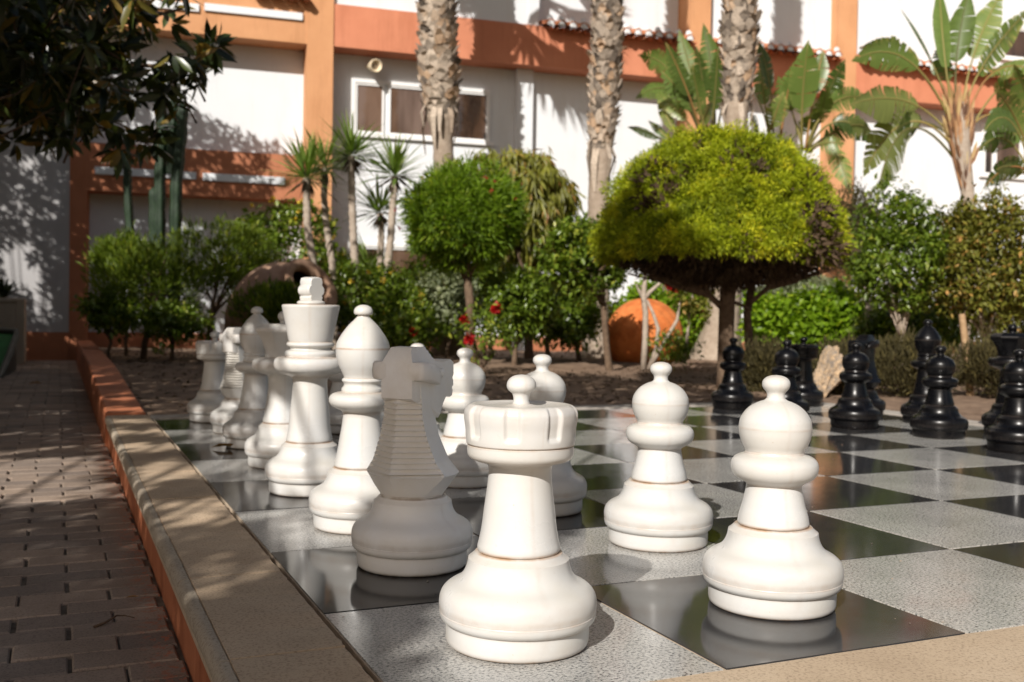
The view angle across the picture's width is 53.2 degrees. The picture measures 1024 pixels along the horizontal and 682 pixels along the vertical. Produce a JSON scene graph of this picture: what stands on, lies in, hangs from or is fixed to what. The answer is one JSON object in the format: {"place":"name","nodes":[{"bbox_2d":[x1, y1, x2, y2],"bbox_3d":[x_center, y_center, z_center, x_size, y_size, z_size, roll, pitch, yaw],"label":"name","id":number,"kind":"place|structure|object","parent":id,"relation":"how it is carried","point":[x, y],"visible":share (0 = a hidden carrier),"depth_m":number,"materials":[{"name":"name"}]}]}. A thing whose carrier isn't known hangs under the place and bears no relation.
{"place":"outdoors","nodes":[
{"label":"outdoors","id":0,"kind":"place"},
{"bbox_2d":[0,360,192,681],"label":"path","id":1,"kind":"structure","parent":0,"point":[40,646],"depth_m":2.85,"materials":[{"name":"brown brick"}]},
{"bbox_2d":[0,328,18,377],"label":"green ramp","id":2,"kind":"structure","parent":1,"relation":"on","point":[9,337],"depth_m":11.02,"materials":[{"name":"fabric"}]},
{"bbox_2d":[0,298,26,363],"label":"planter box","id":3,"kind":"object","parent":1,"relation":"on","point":[13,312],"visible":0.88,"depth_m":12.57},
{"bbox_2d":[0,275,29,297],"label":"agave","id":4,"kind":"object","parent":3,"relation":"in","point":[5,290],"visible":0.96,"depth_m":12.79,"materials":[{"name":"green plant"}]},
{"bbox_2d":[93,615,134,627],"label":"curled twig","id":5,"kind":"object","parent":1,"relation":"on","point":[102,623],"visible":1,"depth_m":2.21,"materials":[{"name":"brown plant"}]},
{"bbox_2d":[8,423,979,676],"bbox_3d":[0.158,0.497,4.502,6.081,0.156,6.459,0,1,-24],"label":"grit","id":6,"kind":"object","parent":1,"relation":"on","point":[343,616],"visible":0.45,"depth_m":2.12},
{"bbox_2d":[332,232,405,283],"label":"yucca tree","id":7,"kind":"object","parent":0,"point":[362,253],"visible":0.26,"depth_m":12.48,"materials":[{"name":"green plant"}]},
{"bbox_2d":[98,347,996,420],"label":"soil","id":8,"kind":"structure","parent":0,"point":[976,407],"depth_m":8.58,"materials":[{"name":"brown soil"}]},
{"bbox_2d":[69,282,151,360],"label":"shrub","id":9,"kind":"object","parent":8,"relation":"on","point":[108,311],"visible":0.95,"depth_m":11.09,"materials":[{"name":"green plant"}]},
{"bbox_2d":[75,219,157,355],"bbox_3d":[-4.708,-0.633,12.244,0.975,1.697,0.898,0,1,-24],"label":"fine leaved shrub","id":10,"kind":"object","parent":8,"relation":"on","point":[107,243],"visible":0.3,"depth_m":12.09,"materials":[{"name":"green plant"}]},
{"bbox_2d":[80,231,218,358],"bbox_3d":[-4.051,-0.494,11.444,1.456,1.479,1.406,0,1,-24],"label":"fine leaved shrub","id":11,"kind":"object","parent":8,"relation":"on","point":[130,258],"visible":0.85,"depth_m":11.28,"materials":[{"name":"green plant"}]},
{"bbox_2d":[123,68,188,304],"bbox_3d":[-4.373,-1.908,12.501,0.794,2.930,0.212,1,1,0],"label":"column cactus","id":12,"kind":"object","parent":8,"relation":"on","point":[157,207],"depth_m":12.45,"materials":[{"name":"green plant"}]},
{"bbox_2d":[134,296,217,360],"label":"shrub","id":13,"kind":"object","parent":8,"relation":"on","point":[175,317],"visible":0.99,"depth_m":11.11,"materials":[{"name":"green plant"}]},
{"bbox_2d":[159,213,286,340],"bbox_3d":[-3.359,-0.639,12.012,1.634,1.766,1.361,0,1,-24],"label":"fine leaved shrub","id":14,"kind":"object","parent":8,"relation":"on","point":[246,263],"visible":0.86,"depth_m":11.77,"materials":[{"name":"green plant"}]},
{"bbox_2d":[221,277,270,326],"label":"fine leaved shrub","id":15,"kind":"object","parent":8,"relation":"on","point":[235,298],"visible":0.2,"depth_m":10.38,"materials":[{"name":"green plant"}]},
{"bbox_2d":[244,273,299,323],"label":"shrub","id":16,"kind":"object","parent":8,"relation":"on","point":[282,292],"visible":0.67,"depth_m":10.00,"materials":[{"name":"green plant"}]},
{"bbox_2d":[224,258,337,330],"bbox_3d":[-2.500,-0.307,10.998,1.110,1.148,1.305,0,1,-24],"label":"clay jar","id":17,"kind":"object","parent":8,"relation":"on","point":[297,269],"visible":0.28,"depth_m":10.74,"materials":[{"name":"brown ceramic"}]},
{"bbox_2d":[221,196,344,267],"bbox_3d":[-2.973,-0.852,13.518,1.674,2.135,1.578,0,1,-24],"label":"flowering shrub","id":18,"kind":"object","parent":8,"relation":"on","point":[293,215],"visible":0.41,"depth_m":13.26,"materials":[{"name":"green plant"}]},
{"bbox_2d":[254,129,349,263],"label":"yucca tree","id":19,"kind":"object","parent":8,"relation":"on","point":[308,158],"visible":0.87,"depth_m":11.96,"materials":[{"name":"green plant"}]},
{"bbox_2d":[281,125,365,349],"bbox_3d":[-2.344,-1.239,12.742,1.144,2.869,1.128,2,2,38],"label":"yucca tree","id":20,"kind":"object","parent":8,"relation":"on","point":[327,232],"visible":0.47,"depth_m":12.71,"materials":[{"name":"green plant"}]},
{"bbox_2d":[307,249,396,301],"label":"fine leaved shrub","id":21,"kind":"object","parent":8,"relation":"on","point":[324,267],"visible":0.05,"depth_m":13.18,"materials":[{"name":"green plant"}]},
{"bbox_2d":[315,110,391,321],"bbox_3d":[-1.881,-1.279,12.143,1.169,2.993,1.171,0,1,-24],"label":"yucca tree","id":22,"kind":"object","parent":8,"relation":"on","point":[351,145],"visible":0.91,"depth_m":12.06,"materials":[{"name":"green plant"}]},
{"bbox_2d":[342,172,406,270],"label":"yucca tree","id":23,"kind":"object","parent":8,"relation":"on","point":[377,203],"visible":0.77,"depth_m":12.41,"materials":[{"name":"green plant"}]},
{"bbox_2d":[326,254,433,332],"bbox_3d":[-1.631,-0.358,11.770,1.427,1.273,1.318,0,1,-24],"label":"flowering bush","id":24,"kind":"object","parent":8,"relation":"on","point":[374,299],"visible":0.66,"depth_m":11.54,"materials":[{"name":"green plant"}]},
{"bbox_2d":[357,130,427,293],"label":"yucca tree","id":25,"kind":"object","parent":8,"relation":"on","point":[395,165],"visible":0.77,"depth_m":12.16,"materials":[{"name":"green plant"}]},
{"bbox_2d":[369,302,454,356],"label":"garden bush","id":26,"kind":"object","parent":8,"relation":"on","point":[395,327],"visible":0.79,"depth_m":11.08,"materials":[{"name":"green plant"}]},
{"bbox_2d":[409,327,418,336],"bbox_3d":[-1.057,-0.088,10.997,0.135,0.143,0.119,0,1,-24],"label":"rose bloom","id":27,"kind":"object","parent":26,"relation":"attached to","point":[412,334],"visible":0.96,"depth_m":10.97,"materials":[{"name":"red plant"}]},
{"bbox_2d":[389,254,478,307],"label":"garden bush","id":28,"kind":"object","parent":8,"relation":"on","point":[419,266],"visible":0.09,"depth_m":13.17,"materials":[{"name":"green plant"}]},
{"bbox_2d":[414,0,465,356],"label":"palm tree","id":29,"kind":"object","parent":8,"relation":"on","point":[439,60],"visible":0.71,"depth_m":13.80,"materials":[{"name":"beige plant"}]},
{"bbox_2d":[405,268,485,357],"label":"garden bush","id":30,"kind":"object","parent":8,"relation":"on","point":[442,294],"visible":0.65,"depth_m":12.07,"materials":[{"name":"green plant"}]},
{"bbox_2d":[394,150,531,364],"bbox_3d":[-0.490,-0.816,10.521,1.574,2.285,1.447,0,1,-24],"label":"topiary tree","id":31,"kind":"object","parent":8,"relation":"on","point":[457,239],"visible":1,"depth_m":10.17,"materials":[{"name":"green plant"}]},
{"bbox_2d":[446,296,522,372],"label":"rose bush","id":32,"kind":"object","parent":8,"relation":"on","point":[484,344],"visible":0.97,"depth_m":9.46,"materials":[{"name":"green plant"}]},
{"bbox_2d":[458,313,469,325],"bbox_3d":[-0.442,-0.202,9.501,0.113,0.123,0.122,1,1,-8],"label":"rose bloom","id":33,"kind":"object","parent":32,"relation":"attached to","point":[461,318],"visible":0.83,"depth_m":9.48,"materials":[{"name":"red plant"}]},
{"bbox_2d":[463,332,474,345],"bbox_3d":[-0.389,-0.015,9.302,0.112,0.132,0.118,0,1,-24],"label":"rose bloom","id":34,"kind":"object","parent":32,"relation":"attached to","point":[469,338],"visible":1,"depth_m":9.29,"materials":[{"name":"red plant"}]},
{"bbox_2d":[490,301,502,314],"bbox_3d":[-0.140,-0.304,9.351,0.117,0.133,0.132,0,1,-24],"label":"rose bloom","id":35,"kind":"object","parent":32,"relation":"attached to","point":[494,308],"visible":0.98,"depth_m":9.34,"materials":[{"name":"red plant"}]},
{"bbox_2d":[454,261,517,356],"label":"garden bush","id":36,"kind":"object","parent":8,"relation":"on","point":[490,271],"visible":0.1,"depth_m":13.29,"materials":[{"name":"green plant"}]},
{"bbox_2d":[445,144,586,357],"bbox_3d":[0.013,-1.093,12.770,1.837,2.752,1.513,0,1,-24],"label":"weeping tree","id":37,"kind":"object","parent":8,"relation":"on","point":[552,196],"visible":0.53,"depth_m":12.45,"materials":[{"name":"green plant"}]},
{"bbox_2d":[474,261,565,364],"bbox_3d":[0.090,-0.251,10.782,0.962,1.164,0.941,0,1,-24],"label":"garden bush","id":38,"kind":"object","parent":8,"relation":"on","point":[534,307],"visible":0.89,"depth_m":10.57,"materials":[{"name":"green plant"}]},
{"bbox_2d":[521,271,561,356],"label":"garden bush","id":39,"kind":"object","parent":8,"relation":"on","point":[546,340],"visible":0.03,"depth_m":13.48,"materials":[{"name":"green plant"}]},
{"bbox_2d":[149,402,983,425],"bbox_3d":[0.966,0.479,4.023,4.186,0.066,4.365,0,1,-24],"label":"stone border","id":40,"kind":"object","parent":8,"relation":"on","point":[186,416],"visible":0.09,"depth_m":6.03,"materials":[{"name":"beige stone"}]},
{"bbox_2d":[538,269,618,360],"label":"garden bush","id":41,"kind":"object","parent":8,"relation":"on","point":[569,328],"visible":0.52,"depth_m":11.56,"materials":[{"name":"green plant"}]},
{"bbox_2d":[531,210,630,370],"bbox_3d":[0.724,-0.474,10.238,1.114,1.655,0.933,0,1,-24],"label":"leafy tree","id":42,"kind":"object","parent":8,"relation":"on","point":[574,257],"visible":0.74,"depth_m":10.10,"materials":[{"name":"green plant"}]},
{"bbox_2d":[154,406,1023,681],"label":"chessboard","id":43,"kind":"object","parent":8,"relation":"on","point":[881,501],"visible":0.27,"depth_m":2.27,"materials":[{"name":"grey tile"}]},
{"bbox_2d":[187,331,225,422],"bbox_3d":[-1.450,0.170,4.991,0.257,0.436,0.257,2,2,36],"label":"white rook","id":44,"kind":"object","parent":43,"relation":"on","point":[204,403],"visible":0.69,"depth_m":4.92,"materials":[{"name":"plastic"}]},
{"bbox_2d":[213,443,233,446],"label":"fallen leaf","id":45,"kind":"object","parent":43,"relation":"on","point":[223,444],"visible":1,"depth_m":3.96,"materials":[{"name":"brown plant"}]},
{"bbox_2d":[210,327,244,433],"bbox_3d":[-1.200,0.171,4.535,0.257,0.464,0.266,2,2,36],"label":"white knight","id":46,"kind":"object","parent":43,"relation":"on","point":[231,386],"visible":0.37,"depth_m":4.46,"materials":[{"name":"plastic"}]},
{"bbox_2d":[222,307,268,448],"bbox_3d":[-1.015,0.141,4.061,0.257,0.554,0.257,0,1,-24],"label":"white bishop","id":47,"kind":"object","parent":43,"relation":"on","point":[239,428],"visible":0.64,"depth_m":4.00,"materials":[{"name":"plastic"}]},
{"bbox_2d":[244,311,292,468],"bbox_3d":[-0.797,0.164,3.562,0.257,0.536,0.257,0,2,-34],"label":"white queen","id":48,"kind":"object","parent":43,"relation":"on","point":[264,443],"visible":0.55,"depth_m":3.49,"materials":[{"name":"plastic"}]},
{"bbox_2d":[265,277,341,496],"bbox_3d":[-0.601,0.129,3.046,0.257,0.638,0.257,0,1,-24],"label":"white king","id":49,"kind":"object","parent":43,"relation":"on","point":[301,463],"visible":0.91,"depth_m":2.98,"materials":[{"name":"plastic"}]},
{"bbox_2d":[328,348,343,433],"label":"white pawn","id":50,"kind":"object","parent":43,"relation":"on","point":[336,416],"visible":0.12,"depth_m":4.52,"materials":[{"name":"plastic"}]},
{"bbox_2d":[309,305,389,534],"bbox_3d":[-0.375,0.186,2.557,0.257,0.554,0.257,0,1,-24],"label":"white bishop","id":51,"kind":"object","parent":43,"relation":"on","point":[344,494],"visible":0.77,"depth_m":2.50,"materials":[{"name":"plastic"}]},
{"bbox_2d":[351,346,472,576],"bbox_3d":[-0.207,0.243,2.175,0.257,0.464,0.266,2,1,24],"label":"white knight","id":52,"kind":"object","parent":43,"relation":"on","point":[412,523],"visible":1,"depth_m":2.10,"materials":[{"name":"plastic"}]},
{"bbox_2d":[411,343,442,436],"bbox_3d":[-0.345,0.222,3.709,0.257,0.429,0.257,0,1,-24],"label":"white pawn","id":53,"kind":"object","parent":43,"relation":"on","point":[440,432],"visible":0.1,"depth_m":3.69,"materials":[{"name":"plastic"}]},
{"bbox_2d":[440,348,488,487],"bbox_3d":[-0.152,0.236,3.248,0.257,0.429,0.257,0,1,-24],"label":"white pawn","id":54,"kind":"object","parent":43,"relation":"on","point":[469,379],"visible":0.51,"depth_m":3.18,"materials":[{"name":"plastic"}]},
{"bbox_2d":[439,374,596,663],"bbox_3d":[0.012,0.272,1.664,0.257,0.436,0.257,0,2,-36],"label":"white rook","id":55,"kind":"object","parent":43,"relation":"on","point":[516,590],"visible":1,"depth_m":1.59,"materials":[{"name":"plastic"}]},
{"bbox_2d":[526,354,586,516],"bbox_3d":[0.080,0.250,2.811,0.257,0.429,0.257,0,1,-24],"label":"white pawn","id":56,"kind":"object","parent":43,"relation":"on","point":[569,485],"visible":0.38,"depth_m":2.75,"materials":[{"name":"plastic"}]},
{"bbox_2d":[604,362,712,552],"bbox_3d":[0.349,0.264,2.425,0.257,0.429,0.257,0,1,-24],"label":"white pawn","id":57,"kind":"object","parent":43,"relation":"on","point":[657,504],"visible":1,"depth_m":2.36,"materials":[{"name":"plastic"}]},
{"bbox_2d":[711,337,753,409],"bbox_3d":[1.339,0.193,6.201,0.257,0.429,0.257,0,1,-24],"label":"black pawn","id":58,"kind":"object","parent":43,"relation":"on","point":[731,392],"visible":1,"depth_m":6.14,"materials":[{"name":"plastic"}]},
{"bbox_2d":[702,375,843,620],"bbox_3d":[0.489,0.278,1.912,0.257,0.429,0.257,0,1,-24],"label":"white pawn","id":59,"kind":"object","parent":43,"relation":"on","point":[769,557],"visible":1,"depth_m":1.85,"materials":[{"name":"plastic"}]},
{"bbox_2d":[772,340,809,413],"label":"black pawn","id":60,"kind":"object","parent":43,"relation":"on","point":[786,358],"visible":0.57,"depth_m":5.58,"materials":[{"name":"plastic"}]},
{"bbox_2d":[790,337,823,406],"bbox_3d":[1.847,0.191,6.487,0.257,0.436,0.257,0,1,-24],"label":"black rook","id":61,"kind":"object","parent":43,"relation":"on","point":[811,393],"visible":0.75,"depth_m":6.41,"materials":[{"name":"plastic"}]},
{"bbox_2d":[828,343,880,428],"bbox_3d":[1.744,0.223,5.197,0.257,0.429,0.257,0,1,-24],"label":"black pawn","id":62,"kind":"object","parent":43,"relation":"on","point":[853,408],"visible":1,"depth_m":5.13,"materials":[{"name":"plastic"}]},
{"bbox_2d":[848,334,885,416],"bbox_3d":[1.989,0.195,5.809,0.266,0.464,0.257,0,2,-44],"label":"black knight","id":63,"kind":"object","parent":43,"relation":"on","point":[869,344],"visible":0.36,"depth_m":5.75,"materials":[{"name":"plastic"}]},
{"bbox_2d":[900,320,940,422],"bbox_3d":[2.223,0.162,5.484,0.257,0.554,0.257,0,1,-24],"label":"black bishop","id":64,"kind":"object","parent":43,"relation":"on","point":[927,339],"visible":0.59,"depth_m":5.44,"materials":[{"name":"plastic"}]},
{"bbox_2d":[909,346,968,439],"bbox_3d":[2.011,0.236,4.810,0.257,0.429,0.257,0,1,-24],"label":"black pawn","id":65,"kind":"object","parent":43,"relation":"on","point":[938,415],"visible":1,"depth_m":4.75,"materials":[{"name":"plastic"}]},
{"bbox_2d":[981,324,1023,430],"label":"black queen","id":66,"kind":"object","parent":43,"relation":"on","point":[1007,345],"visible":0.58,"depth_m":4.94,"materials":[{"name":"plastic"}]},
{"bbox_2d":[984,349,1023,453],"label":"black pawn","id":67,"kind":"object","parent":43,"relation":"on","point":[1004,432],"visible":1,"depth_m":4.27,"materials":[{"name":"plastic"}]},
{"bbox_2d":[581,0,627,358],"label":"palm tree","id":68,"kind":"object","parent":8,"relation":"on","point":[605,65],"visible":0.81,"depth_m":13.35,"materials":[{"name":"beige plant"}]},
{"bbox_2d":[609,275,669,315],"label":"bright bush","id":69,"kind":"object","parent":8,"relation":"on","point":[632,293],"visible":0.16,"depth_m":13.76,"materials":[{"name":"green plant"}]},
{"bbox_2d":[608,298,682,362],"bbox_3d":[1.586,-0.049,12.233,1.082,0.921,1.052,0,1,-24],"label":"orange pot","id":70,"kind":"object","parent":8,"relation":"on","point":[625,330],"visible":0.48,"depth_m":11.81,"materials":[{"name":"ceramic"}]},
{"bbox_2d":[628,23,722,141],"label":"strelitzia tree","id":71,"kind":"object","parent":8,"relation":"on","point":[688,90],"visible":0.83,"depth_m":14.56,"materials":[{"name":"green plant"}]},
{"bbox_2d":[636,279,715,370],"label":"bare rose shrub","id":72,"kind":"object","parent":8,"relation":"on","point":[689,303],"visible":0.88,"depth_m":10.63,"materials":[{"name":"green plant"}]},
{"bbox_2d":[652,289,742,357],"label":"bright bush","id":73,"kind":"object","parent":8,"relation":"on","point":[669,303],"visible":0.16,"depth_m":12.92,"materials":[{"name":"green plant"}]},
{"bbox_2d":[585,118,858,388],"bbox_3d":[1.657,-0.650,8.170,2.178,2.150,1.961,1,1,5],"label":"golden cypress tree","id":74,"kind":"object","parent":8,"relation":"on","point":[701,211],"visible":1,"depth_m":7.64,"materials":[{"name":"green plant"}]},
{"bbox_2d":[688,0,762,359],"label":"palm tree","id":75,"kind":"object","parent":8,"relation":"on","point":[739,27],"visible":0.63,"depth_m":12.59,"materials":[{"name":"beige plant"}]},
{"bbox_2d":[735,288,796,348],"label":"bright bush","id":76,"kind":"object","parent":8,"relation":"on","point":[767,310],"visible":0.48,"depth_m":11.75,"materials":[{"name":"green plant"}]},
{"bbox_2d":[736,332,813,392],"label":"dry bush","id":77,"kind":"object","parent":8,"relation":"on","point":[758,359],"visible":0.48,"depth_m":8.01,"materials":[{"name":"green plant"}]},
{"bbox_2d":[742,274,850,302],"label":"clipped hedge","id":78,"kind":"object","parent":8,"relation":"on","point":[817,281],"visible":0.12,"depth_m":12.89,"materials":[{"name":"green plant"}]},
{"bbox_2d":[749,40,873,188],"bbox_3d":[4.166,-3.152,14.250,1.885,2.230,1.152,1,1,2],"label":"strelitzia tree","id":79,"kind":"object","parent":8,"relation":"on","point":[793,89],"visible":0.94,"depth_m":14.26,"materials":[{"name":"green plant"}]},
{"bbox_2d":[779,277,877,364],"bbox_3d":[3.603,-0.171,11.487,1.214,1.138,1.199,1,1,10],"label":"bright bush","id":80,"kind":"object","parent":8,"relation":"on","point":[818,316],"visible":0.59,"depth_m":11.18,"materials":[{"name":"green plant"}]},
{"bbox_2d":[813,345,843,397],"bbox_3d":[2.313,0.270,7.581,0.236,0.483,0.283,0,1,-24],"label":"garden rock","id":81,"kind":"object","parent":8,"relation":"on","point":[827,371],"visible":0.78,"depth_m":7.51,"materials":[{"name":"beige stone"}]},
{"bbox_2d":[812,329,857,394],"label":"dry bush","id":82,"kind":"object","parent":8,"relation":"on","point":[842,344],"visible":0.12,"depth_m":7.77,"materials":[{"name":"brown plant"}]},
{"bbox_2d":[829,175,895,319],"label":"dark tree","id":83,"kind":"object","parent":8,"relation":"on","point":[851,209],"visible":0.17,"depth_m":10.68,"materials":[{"name":"green plant"}]},
{"bbox_2d":[843,169,961,336],"bbox_3d":[3.522,-0.569,9.300,1.078,1.982,1.116,1,1,8],"label":"leafy tree","id":84,"kind":"object","parent":8,"relation":"on","point":[887,265],"visible":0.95,"depth_m":9.14,"materials":[{"name":"green plant"}]},
{"bbox_2d":[844,297,975,357],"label":"garden bush","id":85,"kind":"object","parent":8,"relation":"on","point":[877,324],"visible":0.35,"depth_m":10.22,"materials":[{"name":"green plant"}]},
{"bbox_2d":[874,325,964,397],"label":"dry bush","id":86,"kind":"object","parent":8,"relation":"on","point":[895,369],"visible":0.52,"depth_m":7.46,"materials":[{"name":"green plant"}]},
{"bbox_2d":[850,0,1023,361],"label":"strelitzia tree","id":87,"kind":"object","parent":8,"relation":"on","point":[958,124],"visible":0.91,"depth_m":13.41,"materials":[{"name":"green plant"}]},
{"bbox_2d":[958,314,973,395],"bbox_3d":[3.466,0.125,7.801,0.133,0.668,0.060,1,1,12],"label":"wooden stake","id":88,"kind":"object","parent":8,"relation":"on","point":[963,327],"visible":0.5,"depth_m":7.78,"materials":[{"name":"brown wood"}]},
{"bbox_2d":[912,181,1023,341],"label":"olive brown tree","id":89,"kind":"object","parent":8,"relation":"on","point":[992,288],"visible":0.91,"depth_m":8.84,"materials":[{"name":"green plant"}]},
{"bbox_2d":[941,320,1001,398],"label":"dry bush","id":90,"kind":"object","parent":8,"relation":"on","point":[979,371],"visible":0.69,"depth_m":7.60,"materials":[{"name":"green plant"}]},
{"bbox_2d":[967,308,1023,339],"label":"garden bush","id":91,"kind":"object","parent":8,"relation":"on","point":[1020,328],"visible":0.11,"depth_m":10.67,"materials":[{"name":"green plant"}]},
{"bbox_2d":[978,64,1023,188],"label":"strelitzia tree","id":92,"kind":"object","parent":8,"relation":"on","point":[1013,119],"visible":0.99,"depth_m":11.72,"materials":[{"name":"green plant"}]},
{"label":"ground","id":93,"kind":"structure","parent":0,"visible":0},
{"bbox_2d":[76,340,145,447],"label":"wall","id":94,"kind":"structure","parent":93,"relation":"on","point":[108,390],"depth_m":6.66,"materials":[{"name":"paint"}]},
{"bbox_2d":[0,0,236,180],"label":"broadleaf tree","id":95,"kind":"object","parent":93,"relation":"on","point":[64,85],"visible":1,"depth_m":6.83,"materials":[{"name":"green plant"}]},
{"bbox_2d":[105,415,373,681],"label":"stone kerb","id":96,"kind":"structure","parent":93,"relation":"on","point":[194,534],"depth_m":2.04,"materials":[{"name":"stone"}]},
{"bbox_2d":[0,0,1023,360],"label":"hotel building","id":97,"kind":"structure","parent":93,"relation":"on","point":[300,68],"depth_m":15.92,"materials":[{"name":"white paint"}]},
{"bbox_2d":[366,59,381,71],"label":"wall siren","id":98,"kind":"structure","parent":97,"relation":"attached to","point":[374,65],"depth_m":15.65,"materials":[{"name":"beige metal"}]},
{"bbox_2d":[346,242,425,274],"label":"wall","id":99,"kind":"structure","parent":97,"relation":"in","point":[398,254],"depth_m":16.10,"materials":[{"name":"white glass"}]},
{"bbox_2d":[350,78,493,145],"bbox_3d":[-1.405,-3.603,16.151,2.345,0.886,0.060,1,1,-18],"label":"window","id":100,"kind":"structure","parent":97,"relation":"in","point":[405,106],"depth_m":16.08,"materials":[{"name":"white glass"}]},
{"bbox_2d":[978,123,1023,179],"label":"window","id":101,"kind":"structure","parent":97,"relation":"in","point":[987,159],"depth_m":19.53,"materials":[{"name":"white glass"}]},
{"bbox_2d":[1000,24,1023,60],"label":"window","id":102,"kind":"structure","parent":97,"relation":"in","point":[1016,52],"depth_m":19.32,"materials":[{"name":"white glass"}]},
{"bbox_2d":[651,626,1023,681],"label":"concrete edging","id":103,"kind":"object","parent":93,"relation":"on","point":[992,656],"visible":1,"depth_m":1.57,"materials":[{"name":"concrete"}]}
]}

